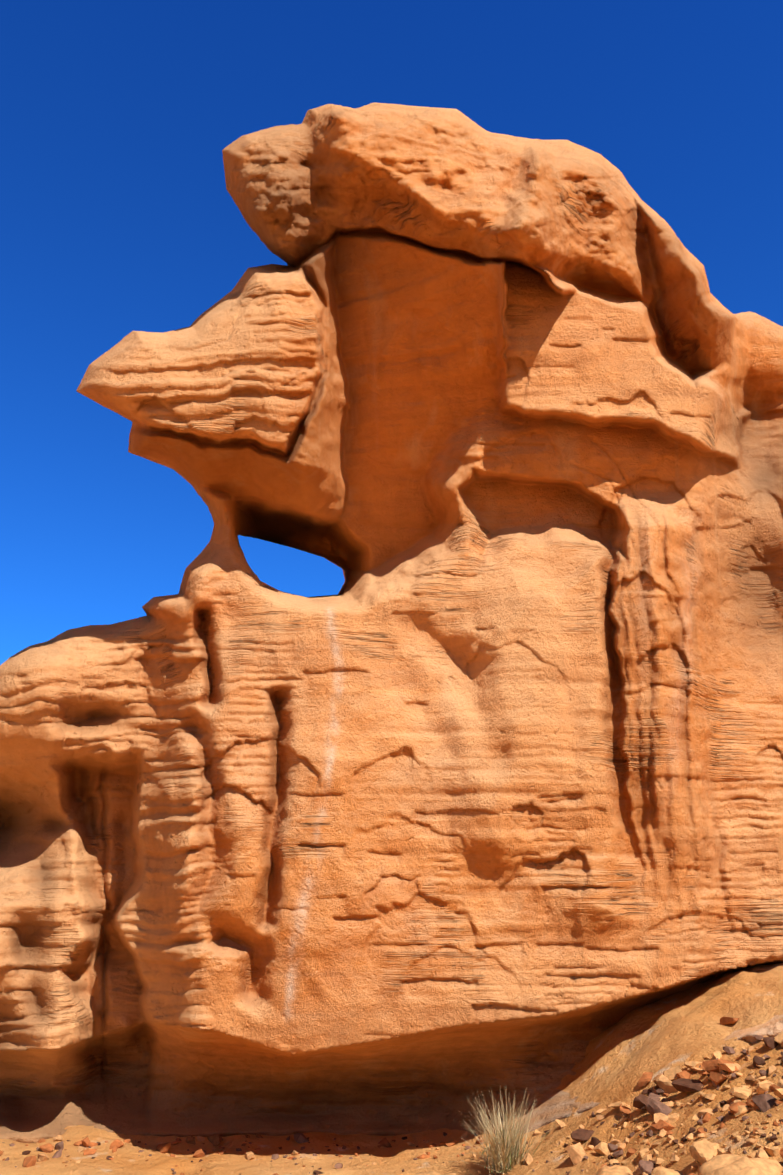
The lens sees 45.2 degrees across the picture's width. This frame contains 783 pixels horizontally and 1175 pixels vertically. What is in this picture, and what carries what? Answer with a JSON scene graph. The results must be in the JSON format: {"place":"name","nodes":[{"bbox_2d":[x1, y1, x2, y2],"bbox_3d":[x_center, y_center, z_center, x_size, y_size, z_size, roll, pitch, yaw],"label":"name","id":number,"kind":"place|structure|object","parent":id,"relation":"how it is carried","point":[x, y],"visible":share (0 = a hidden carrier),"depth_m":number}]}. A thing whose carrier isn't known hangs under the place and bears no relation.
{"place":"outdoors","nodes":[
{"label":"outdoors","id":0,"kind":"place"},
{"bbox_2d":[0,962,782,1174],"bbox_3d":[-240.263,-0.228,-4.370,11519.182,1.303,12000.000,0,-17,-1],"label":"desert ground","id":1,"kind":"structure","parent":0,"point":[627,1051],"depth_m":5.54},
{"bbox_2d":[0,102,782,1142],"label":"sandstone outcrop","id":2,"kind":"object","parent":1,"relation":"on","point":[452,798],"visible":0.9,"depth_m":6.55},
{"bbox_2d":[0,1017,782,1174],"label":"loose stones","id":3,"kind":"object","parent":1,"relation":"on","point":[658,1107],"visible":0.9,"depth_m":4.51},
{"bbox_2d":[454,1085,552,1174],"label":"grass tuft","id":4,"kind":"object","parent":1,"relation":"on","point":[505,1154],"visible":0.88,"depth_m":5.18},
{"bbox_2d":[0,0,782,664],"label":"sky","id":5,"kind":"structure","parent":0,"point":[119,217]}
]}

